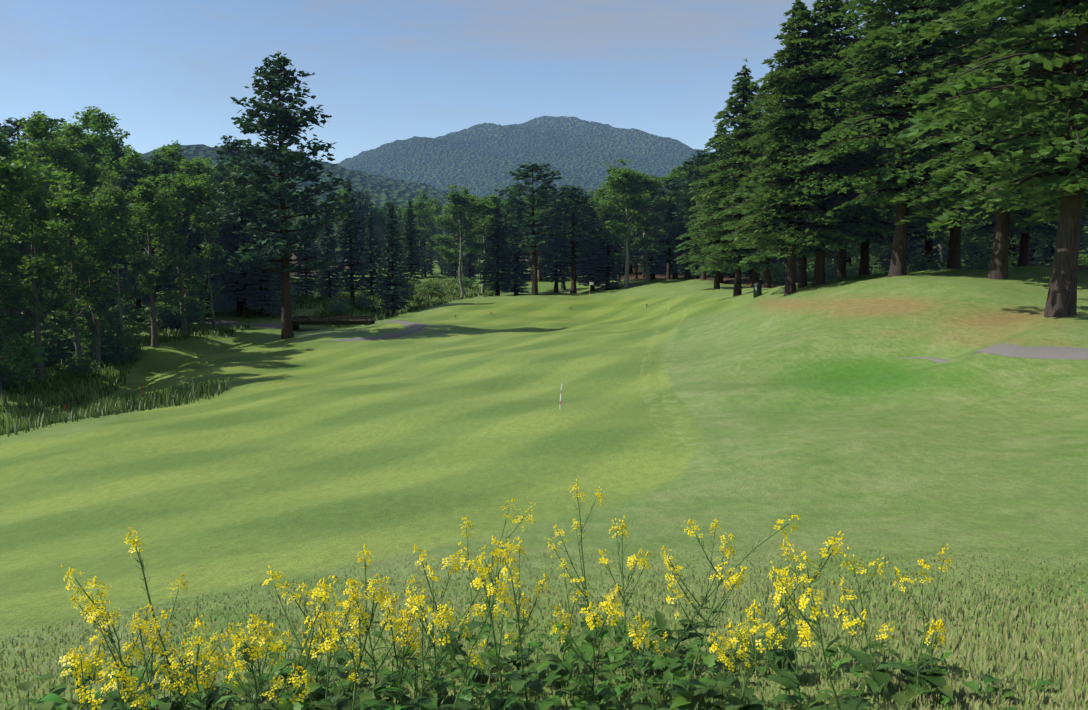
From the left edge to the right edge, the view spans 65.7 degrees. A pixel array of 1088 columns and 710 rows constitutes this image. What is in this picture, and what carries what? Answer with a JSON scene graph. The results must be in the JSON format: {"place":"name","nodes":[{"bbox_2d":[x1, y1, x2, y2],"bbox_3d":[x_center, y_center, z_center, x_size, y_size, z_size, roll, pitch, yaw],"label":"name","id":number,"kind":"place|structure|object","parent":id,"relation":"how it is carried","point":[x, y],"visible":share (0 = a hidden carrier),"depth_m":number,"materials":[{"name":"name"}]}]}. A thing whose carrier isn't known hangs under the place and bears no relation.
{"place":"outdoors","nodes":[
{"label":"outdoors","id":0,"kind":"place"},
{"bbox_2d":[190,316,280,328],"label":"far cart path","id":1,"kind":"structure","parent":0,"point":[207,320],"depth_m":88.68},
{"bbox_2d":[322,320,426,341],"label":"cart path","id":2,"kind":"structure","parent":0,"point":[412,327],"depth_m":74.75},
{"bbox_2d":[0,0,1067,163],"label":"sky","id":3,"kind":"structure","parent":0,"point":[386,71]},
{"bbox_2d":[119,116,964,258],"bbox_3d":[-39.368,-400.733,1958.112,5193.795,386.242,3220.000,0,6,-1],"label":"mountain","id":4,"kind":"structure","parent":0,"point":[479,160],"depth_m":1716.66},
{"bbox_2d":[0,244,1087,709],"bbox_3d":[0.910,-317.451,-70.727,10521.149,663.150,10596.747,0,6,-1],"label":"terrain","id":5,"kind":"structure","parent":0,"point":[832,408],"depth_m":18.68,"materials":[{"name":"green plant"}]},
{"bbox_2d":[0,352,41,390],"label":"bush","id":6,"kind":"object","parent":5,"relation":"on","point":[5,372],"visible":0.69,"depth_m":50.06,"materials":[{"name":"green plant"}]},
{"bbox_2d":[0,218,41,318],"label":"maple tree","id":7,"kind":"object","parent":5,"relation":"on","point":[18,246],"visible":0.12,"depth_m":62.89,"materials":[{"name":"green plant"}]},
{"bbox_2d":[0,117,44,228],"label":"pine tree","id":8,"kind":"object","parent":5,"relation":"on","point":[8,129],"visible":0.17,"depth_m":110.37,"materials":[{"name":"green plant"}]},
{"bbox_2d":[0,128,63,396],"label":"maple tree","id":9,"kind":"object","parent":5,"relation":"on","point":[16,181],"visible":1,"depth_m":48.06,"materials":[{"name":"green plant"}]},
{"bbox_2d":[0,132,68,344],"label":"maple tree","id":10,"kind":"object","parent":5,"relation":"on","point":[5,149],"visible":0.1,"depth_m":63.40,"materials":[{"name":"green plant"}]},
{"bbox_2d":[5,331,63,368],"bbox_3d":[-36.719,-0.359,60.859,3.654,2.813,4.678,-5,8,-40],"label":"bush","id":11,"kind":"object","parent":5,"relation":"on","point":[50,357],"visible":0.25,"depth_m":60.95,"materials":[{"name":"green plant"}]},
{"bbox_2d":[0,170,81,383],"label":"maple tree","id":12,"kind":"object","parent":5,"relation":"on","point":[42,234],"visible":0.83,"depth_m":52.12,"materials":[{"name":"green plant"}]},
{"bbox_2d":[11,111,112,334],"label":"maple tree","id":13,"kind":"object","parent":5,"relation":"on","point":[59,155],"visible":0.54,"depth_m":70.34,"materials":[{"name":"green plant"}]},
{"bbox_2d":[25,323,110,361],"bbox_3d":[-35.421,-0.874,62.867,6.426,3.337,5.789,-4,7,-31],"label":"bush","id":14,"kind":"object","parent":5,"relation":"on","point":[69,342],"visible":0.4,"depth_m":62.02,"materials":[{"name":"green plant"}]},
{"bbox_2d":[18,172,119,357],"bbox_3d":[-32.376,-5.230,57.347,6.289,14.416,7.718,4,8,36],"label":"maple tree","id":15,"kind":"object","parent":5,"relation":"on","point":[82,269],"visible":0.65,"depth_m":56.97,"materials":[{"name":"green plant"}]},
{"bbox_2d":[59,351,104,376],"bbox_3d":[-31.479,0.695,57.108,2.970,1.951,2.939,2,6,18],"label":"bush","id":16,"kind":"object","parent":5,"relation":"on","point":[80,363],"visible":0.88,"depth_m":56.73,"materials":[{"name":"green plant"}]},
{"bbox_2d":[47,179,147,364],"bbox_3d":[-32.051,-5.539,60.750,6.967,14.081,7.117,-1,6,-9],"label":"maple tree","id":17,"kind":"object","parent":5,"relation":"on","point":[112,335],"visible":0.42,"depth_m":60.38,"materials":[{"name":"green plant"}]},
{"bbox_2d":[50,106,148,266],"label":"maple tree","id":18,"kind":"object","parent":5,"relation":"on","point":[94,139],"visible":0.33,"depth_m":89.94,"materials":[{"name":"green plant"}]},
{"bbox_2d":[69,152,129,325],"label":"tree","id":19,"kind":"object","parent":5,"relation":"on","point":[93,162],"visible":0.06,"depth_m":78.63,"materials":[{"name":"green plant"}]},
{"bbox_2d":[73,337,131,364],"bbox_3d":[-32.902,-0.276,62.639,3.754,2.343,3.994,0,6,2],"label":"bush","id":20,"kind":"object","parent":5,"relation":"on","point":[106,350],"visible":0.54,"depth_m":62.28,"materials":[{"name":"green plant"}]},
{"bbox_2d":[72,106,145,288],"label":"maple tree","id":21,"kind":"object","parent":5,"relation":"on","point":[84,119],"visible":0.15,"depth_m":94.31,"materials":[{"name":"green plant"}]},
{"bbox_2d":[82,317,144,348],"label":"bush","id":22,"kind":"object","parent":5,"relation":"on","point":[102,326],"visible":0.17,"depth_m":66.71,"materials":[{"name":"green plant"}]},
{"bbox_2d":[81,171,158,352],"bbox_3d":[-31.903,-6.292,63.262,4.950,14.884,5.010,1,6,7],"label":"birch tree","id":23,"kind":"object","parent":5,"relation":"on","point":[144,264],"visible":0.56,"depth_m":63.13,"materials":[{"name":"green plant"}]},
{"bbox_2d":[108,345,139,364],"bbox_3d":[-31.681,0.025,63.461,2.261,1.605,2.693,1,6,6],"label":"bush","id":24,"kind":"object","parent":5,"relation":"on","point":[122,354],"visible":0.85,"depth_m":63.05,"materials":[{"name":"green plant"}]},
{"bbox_2d":[97,145,163,310],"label":"maple tree","id":25,"kind":"object","parent":5,"relation":"on","point":[131,162],"visible":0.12,"depth_m":85.45,"materials":[{"name":"green plant"}]},
{"bbox_2d":[100,168,171,321],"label":"pine tree","id":26,"kind":"object","parent":5,"relation":"on","point":[125,182],"visible":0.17,"depth_m":83.98,"materials":[{"name":"green plant"}]},
{"bbox_2d":[119,175,190,347],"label":"maple tree","id":27,"kind":"object","parent":5,"relation":"on","point":[146,206],"visible":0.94,"depth_m":69.43,"materials":[{"name":"green plant"}]},
{"bbox_2d":[120,154,195,285],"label":"tree","id":28,"kind":"object","parent":5,"relation":"on","point":[165,164],"visible":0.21,"depth_m":88.00,"materials":[{"name":"green plant"}]},
{"bbox_2d":[127,295,205,328],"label":"bush","id":29,"kind":"object","parent":5,"relation":"on","point":[158,319],"visible":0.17,"depth_m":83.05,"materials":[{"name":"green plant"}]},
{"bbox_2d":[137,167,196,324],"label":"spruce tree","id":30,"kind":"object","parent":5,"relation":"on","point":[170,288],"visible":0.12,"depth_m":85.45,"materials":[{"name":"green plant"}]},
{"bbox_2d":[134,297,209,329],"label":"bush","id":31,"kind":"object","parent":5,"relation":"on","point":[176,314],"visible":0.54,"depth_m":82.23,"materials":[{"name":"green plant"}]},
{"bbox_2d":[135,159,235,335],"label":"maple tree","id":32,"kind":"object","parent":5,"relation":"on","point":[195,193],"visible":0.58,"depth_m":76.63,"materials":[{"name":"green plant"}]},
{"bbox_2d":[156,140,218,294],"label":"maple tree","id":33,"kind":"object","parent":5,"relation":"on","point":[169,151],"visible":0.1,"depth_m":93.14,"materials":[{"name":"green plant"}]},
{"bbox_2d":[180,175,233,315],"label":"maple tree","id":34,"kind":"object","parent":5,"relation":"on","point":[202,256],"visible":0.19,"depth_m":94.07,"materials":[{"name":"green plant"}]},
{"bbox_2d":[188,200,241,328],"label":"birch tree","id":35,"kind":"object","parent":5,"relation":"on","point":[209,238],"visible":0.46,"depth_m":84.87,"materials":[{"name":"green plant"}]},
{"bbox_2d":[213,188,259,316],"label":"spruce tree","id":36,"kind":"object","parent":5,"relation":"on","point":[237,292],"visible":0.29,"depth_m":92.89,"materials":[{"name":"green plant"}]},
{"bbox_2d":[209,134,269,246],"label":"pine tree","id":37,"kind":"object","parent":5,"relation":"on","point":[230,146],"visible":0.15,"depth_m":111.96,"materials":[{"name":"green plant"}]},
{"bbox_2d":[206,166,279,312],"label":"conifer tree","id":38,"kind":"object","parent":5,"relation":"on","point":[237,183],"visible":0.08,"depth_m":94.69,"materials":[{"name":"green plant"}]},
{"bbox_2d":[218,201,268,317],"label":"pine tree","id":39,"kind":"object","parent":5,"relation":"on","point":[243,238],"visible":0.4,"depth_m":91.76,"materials":[{"name":"green plant"}]},
{"bbox_2d":[234,174,281,316],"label":"spruce tree","id":40,"kind":"object","parent":5,"relation":"on","point":[262,284],"visible":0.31,"depth_m":92.80,"materials":[{"name":"green plant"}]},
{"bbox_2d":[0,277,518,436],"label":"tall grass","id":41,"kind":"structure","parent":5,"relation":"on","point":[124,403],"depth_m":51.09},
{"bbox_2d":[246,286,295,315],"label":"bush","id":42,"kind":"object","parent":5,"relation":"on","point":[269,310],"visible":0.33,"depth_m":93.89,"materials":[{"name":"green plant"}]},
{"bbox_2d":[203,50,360,338],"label":"pine tree","id":43,"kind":"object","parent":5,"relation":"on","point":[279,187],"visible":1,"depth_m":71.12,"materials":[{"name":"green plant"}]},
{"bbox_2d":[290,215,320,297],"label":"fir tree","id":44,"kind":"object","parent":5,"relation":"on","point":[307,283],"visible":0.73,"depth_m":112.64,"materials":[{"name":"green plant"}]},
{"bbox_2d":[310,207,343,296],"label":"spruce tree","id":45,"kind":"object","parent":5,"relation":"on","point":[329,291],"visible":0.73,"depth_m":107.47,"materials":[{"name":"green plant"}]},
{"bbox_2d":[291,314,374,329],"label":"wooden fence","id":46,"kind":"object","parent":5,"relation":"on","point":[297,321],"depth_m":85.72,"materials":[{"name":"brown wood"}]},
{"bbox_2d":[326,299,352,314],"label":"bush","id":47,"kind":"object","parent":5,"relation":"on","point":[340,307],"visible":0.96,"depth_m":95.97,"materials":[{"name":"green plant"}]},
{"bbox_2d":[331,179,372,306],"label":"spruce tree","id":48,"kind":"object","parent":5,"relation":"on","point":[353,251],"visible":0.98,"depth_m":102.00,"materials":[{"name":"green plant"}]},
{"bbox_2d":[347,190,379,276],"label":"tree","id":49,"kind":"object","parent":5,"relation":"on","point":[365,198],"visible":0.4,"depth_m":191.89,"materials":[{"name":"green plant"}]},
{"bbox_2d":[358,210,385,296],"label":"fir tree","id":50,"kind":"object","parent":5,"relation":"on","point":[372,272],"visible":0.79,"depth_m":114.50,"materials":[{"name":"green plant"}]},
{"bbox_2d":[365,201,400,275],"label":"maple tree","id":51,"kind":"object","parent":5,"relation":"on","point":[375,213],"visible":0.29,"depth_m":193.55,"materials":[{"name":"green plant"}]},
{"bbox_2d":[372,202,415,316],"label":"spruce tree","id":52,"kind":"object","parent":5,"relation":"on","point":[395,281],"visible":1,"depth_m":101.27,"materials":[{"name":"green plant"}]},
{"bbox_2d":[397,199,427,292],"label":"spruce tree","id":53,"kind":"object","parent":5,"relation":"on","point":[410,237],"visible":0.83,"depth_m":124.95,"materials":[{"name":"green plant"}]},
{"bbox_2d":[401,190,440,278],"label":"maple tree","id":54,"kind":"object","parent":5,"relation":"on","point":[419,204],"visible":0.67,"depth_m":187.47,"materials":[{"name":"green plant"}]},
{"bbox_2d":[413,211,436,276],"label":"spruce tree","id":55,"kind":"object","parent":5,"relation":"on","point":[423,244],"visible":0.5,"depth_m":196.92,"materials":[{"name":"green plant"}]},
{"bbox_2d":[414,198,445,274],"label":"maple tree","id":56,"kind":"object","parent":5,"relation":"on","point":[436,209],"visible":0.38,"depth_m":206.42,"materials":[{"name":"green plant"}]},
{"bbox_2d":[440,212,475,280],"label":"pine tree","id":57,"kind":"object","parent":5,"relation":"on","point":[458,240],"visible":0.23,"depth_m":163.97,"materials":[{"name":"green plant"}]},
{"bbox_2d":[432,184,491,298],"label":"birch tree","id":58,"kind":"object","parent":5,"relation":"on","point":[458,206],"visible":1,"depth_m":113.37,"materials":[{"name":"green plant"}]},
{"bbox_2d":[58,515,869,709],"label":"yellow wildflowers","id":59,"kind":"object","parent":5,"relation":"on","point":[746,701],"visible":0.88,"depth_m":3.38,"materials":[{"name":"yellow"}]},
{"bbox_2d":[461,231,478,282],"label":"fir tree","id":60,"kind":"object","parent":5,"relation":"on","point":[469,271],"visible":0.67,"depth_m":166.50,"materials":[{"name":"green plant"}]},
{"bbox_2d":[450,196,511,292],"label":"pine tree","id":61,"kind":"object","parent":5,"relation":"on","point":[486,219],"visible":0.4,"depth_m":120.24,"materials":[{"name":"green plant"}]},
{"bbox_2d":[64,498,914,709],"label":"yellow wildflowers","id":62,"kind":"object","parent":5,"relation":"on","point":[780,660],"visible":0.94,"depth_m":3.42,"materials":[{"name":"yellow"}]},
{"bbox_2d":[475,202,519,295],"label":"spruce tree","id":63,"kind":"object","parent":5,"relation":"on","point":[495,266],"visible":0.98,"depth_m":116.56,"materials":[{"name":"green plant"}]},
{"bbox_2d":[481,184,540,292],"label":"maple tree","id":64,"kind":"object","parent":5,"relation":"on","point":[494,198],"visible":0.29,"depth_m":131.31,"materials":[{"name":"green plant"}]},
{"bbox_2d":[75,479,959,709],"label":"yellow wildflowers","id":65,"kind":"object","parent":5,"relation":"on","point":[922,678],"visible":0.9,"depth_m":3.62,"materials":[{"name":"yellow"}]},
{"bbox_2d":[502,213,532,294],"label":"fir tree","id":66,"kind":"object","parent":5,"relation":"on","point":[516,290],"visible":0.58,"depth_m":122.74,"materials":[{"name":"green plant"}]},
{"bbox_2d":[9,609,1058,709],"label":"weed leaves","id":67,"kind":"object","parent":5,"relation":"on","point":[672,664],"visible":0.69,"depth_m":3.70,"materials":[{"name":"green plant"}]},
{"bbox_2d":[494,162,574,294],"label":"pine tree","id":68,"kind":"object","parent":5,"relation":"on","point":[544,217],"visible":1,"depth_m":111.35,"materials":[{"name":"green plant"}]},
{"bbox_2d":[0,519,1087,709],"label":"grass plant","id":69,"kind":"object","parent":5,"relation":"on","point":[1006,683],"depth_m":4.95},
{"bbox_2d":[537,200,580,292],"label":"spruce tree","id":70,"kind":"object","parent":5,"relation":"on","point":[556,273],"visible":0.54,"depth_m":122.68,"materials":[{"name":"green plant"}]},
{"bbox_2d":[535,188,601,290],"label":"maple tree","id":71,"kind":"object","parent":5,"relation":"on","point":[563,286],"visible":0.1,"depth_m":134.41,"materials":[{"name":"green plant"}]},
{"bbox_2d":[527,184,611,293],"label":"pine tree","id":72,"kind":"object","parent":5,"relation":"on","point":[582,244],"visible":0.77,"depth_m":116.31,"materials":[{"name":"green plant"}]},
{"bbox_2d":[575,204,613,290],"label":"spruce tree","id":73,"kind":"object","parent":5,"relation":"on","point":[587,278],"visible":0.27,"depth_m":124.44,"materials":[{"name":"green plant"}]},
{"bbox_2d":[587,199,630,289],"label":"fir tree","id":74,"kind":"object","parent":5,"relation":"on","point":[603,270],"visible":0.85,"depth_m":118.41,"materials":[{"name":"green plant"}]},
{"bbox_2d":[591,178,647,282],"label":"maple tree","id":75,"kind":"object","parent":5,"relation":"on","point":[632,251],"visible":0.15,"depth_m":131.81,"materials":[{"name":"green plant"}]},
{"bbox_2d":[589,158,664,288],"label":"birch tree","id":76,"kind":"object","parent":5,"relation":"on","point":[621,179],"visible":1,"depth_m":110.92,"materials":[{"name":"green plant"}]},
{"bbox_2d":[616,171,681,281],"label":"pine tree","id":77,"kind":"object","parent":5,"relation":"on","point":[646,181],"visible":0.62,"depth_m":117.53,"materials":[{"name":"green plant"}]},
{"bbox_2d":[631,175,667,279],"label":"spruce tree","id":78,"kind":"object","parent":5,"relation":"on","point":[652,262],"visible":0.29,"depth_m":127.85,"materials":[{"name":"green plant"}]},
{"bbox_2d":[647,176,687,279],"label":"pine tree","id":79,"kind":"object","parent":5,"relation":"on","point":[670,184],"visible":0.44,"depth_m":122.52,"materials":[{"name":"green plant"}]},
{"bbox_2d":[656,195,681,278],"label":"spruce tree","id":80,"kind":"object","parent":5,"relation":"on","point":[673,268],"visible":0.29,"depth_m":128.27,"materials":[{"name":"green plant"}]},
{"bbox_2d":[668,169,702,278],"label":"spruce tree","id":81,"kind":"object","parent":5,"relation":"on","point":[682,228],"visible":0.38,"depth_m":114.77,"materials":[{"name":"green plant"}]},
{"bbox_2d":[665,149,717,279],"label":"tree","id":82,"kind":"object","parent":5,"relation":"on","point":[700,163],"visible":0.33,"depth_m":106.69,"materials":[{"name":"green plant"}]},
{"bbox_2d":[673,121,745,289],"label":"conifer tree","id":83,"kind":"object","parent":5,"relation":"on","point":[710,157],"visible":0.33,"depth_m":86.65,"materials":[{"name":"green plant"}]},
{"bbox_2d":[688,59,782,296],"bbox_3d":[15.274,-13.315,65.580,8.384,18.556,8.431,-2,6,-14],"label":"conifer tree","id":84,"kind":"object","parent":5,"relation":"on","point":[738,136],"visible":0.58,"depth_m":64.54,"materials":[{"name":"green plant"}]},
{"bbox_2d":[721,68,814,287],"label":"conifer tree","id":85,"kind":"object","parent":5,"relation":"on","point":[767,279],"depth_m":80.31,"materials":[{"name":"green plant"}]},
{"bbox_2d":[759,261,798,286],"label":"bush","id":86,"kind":"object","parent":5,"relation":"on","point":[780,277],"visible":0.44,"depth_m":90.83,"materials":[{"name":"green plant"}]},
{"bbox_2d":[713,0,871,295],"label":"conifer tree","id":87,"kind":"object","parent":5,"relation":"on","point":[800,18],"visible":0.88,"depth_m":49.95,"materials":[{"name":"green plant"}]},
{"bbox_2d":[737,28,864,288],"bbox_3d":[16.544,-12.514,53.812,7.935,17.464,7.891,4,7,34],"label":"conifer tree","id":88,"kind":"object","parent":5,"relation":"on","point":[804,255],"visible":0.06,"depth_m":53.56,"materials":[{"name":"green plant"}]},
{"bbox_2d":[749,0,897,286],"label":"conifer tree","id":89,"kind":"object","parent":5,"relation":"on","point":[834,43],"visible":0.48,"depth_m":49.81,"materials":[{"name":"green plant"}]},
{"bbox_2d":[807,258,870,279],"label":"bush","id":90,"kind":"object","parent":5,"relation":"on","point":[829,266],"visible":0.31,"depth_m":90.40,"materials":[{"name":"green plant"}]},
{"bbox_2d":[825,42,894,278],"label":"conifer tree","id":91,"kind":"object","parent":5,"relation":"on","point":[841,273],"visible":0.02,"depth_m":70.17,"materials":[{"name":"green plant"}]},
{"bbox_2d":[816,7,921,275],"bbox_3d":[21.264,-13.894,55.338,8.384,18.556,8.431,-3,7,-27],"label":"conifer tree","id":92,"kind":"object","parent":5,"relation":"on","point":[875,237],"visible":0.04,"depth_m":54.61,"materials":[{"name":"green plant"}]},
{"bbox_2d":[795,0,995,276],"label":"conifer tree","id":93,"kind":"object","parent":5,"relation":"on","point":[898,45],"visible":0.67,"depth_m":44.30,"materials":[{"name":"green plant"}]},
{"bbox_2d":[878,220,920,273],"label":"spruce tree","id":94,"kind":"object","parent":5,"relation":"on","point":[888,250],"visible":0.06,"depth_m":89.43,"materials":[{"name":"green plant"}]},
{"bbox_2d":[883,51,991,268],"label":"conifer tree","id":95,"kind":"object","parent":5,"relation":"on","point":[921,232],"visible":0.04,"depth_m":69.07,"materials":[{"name":"green plant"}]},
{"bbox_2d":[907,250,969,270],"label":"bush","id":96,"kind":"object","parent":5,"relation":"on","point":[919,263],"visible":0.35,"depth_m":68.68,"materials":[{"name":"green plant"}]},
{"bbox_2d":[864,6,1054,268],"bbox_3d":[25.213,-15.697,51.151,11.312,22.264,10.849,-6,8,-42],"label":"conifer tree","id":97,"kind":"object","parent":5,"relation":"on","point":[954,257],"visible":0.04,"depth_m":51.62,"materials":[{"name":"green plant"}]},
{"bbox_2d":[937,213,1016,266],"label":"conifer tree","id":98,"kind":"object","parent":5,"relation":"on","point":[967,249],"depth_m":88.02,"materials":[{"name":"green plant"}]},
{"bbox_2d":[885,0,1087,317],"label":"conifer tree","id":99,"kind":"object","parent":5,"relation":"on","point":[1068,188],"visible":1,"depth_m":27.42,"materials":[{"name":"green plant"}]},
{"bbox_2d":[888,0,1087,279],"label":"conifer tree","id":100,"kind":"object","parent":5,"relation":"on","point":[975,182],"visible":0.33,"depth_m":40.68,"materials":[{"name":"green plant"}]},
{"bbox_2d":[961,249,1018,268],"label":"bush","id":101,"kind":"object","parent":5,"relation":"on","point":[983,263],"visible":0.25,"depth_m":68.64,"materials":[{"name":"green plant"}]},
{"bbox_2d":[961,31,1065,266],"bbox_3d":[32.533,-15.042,56.587,8.877,19.647,8.927,-4,7,-33],"label":"conifer tree","id":102,"kind":"object","parent":5,"relation":"on","point":[1023,233],"visible":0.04,"depth_m":56.92,"materials":[{"name":"green plant"}]},
{"bbox_2d":[961,210,1083,266],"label":"conifer tree","id":103,"kind":"object","parent":5,"relation":"on","point":[1014,242],"depth_m":83.48,"materials":[{"name":"green plant"}]},
{"bbox_2d":[976,1,1087,227],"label":"conifer tree","id":104,"kind":"object","parent":5,"relation":"on","point":[1030,221],"visible":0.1,"depth_m":37.86,"materials":[{"name":"green plant"}]},
{"bbox_2d":[1029,213,1058,264],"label":"fir tree","id":105,"kind":"object","parent":5,"relation":"on","point":[1048,250],"visible":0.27,"depth_m":79.74,"materials":[{"name":"green plant"}]},
{"bbox_2d":[901,343,1087,362],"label":"walk path","id":106,"kind":"structure","parent":0,"point":[1039,352],"depth_m":23.05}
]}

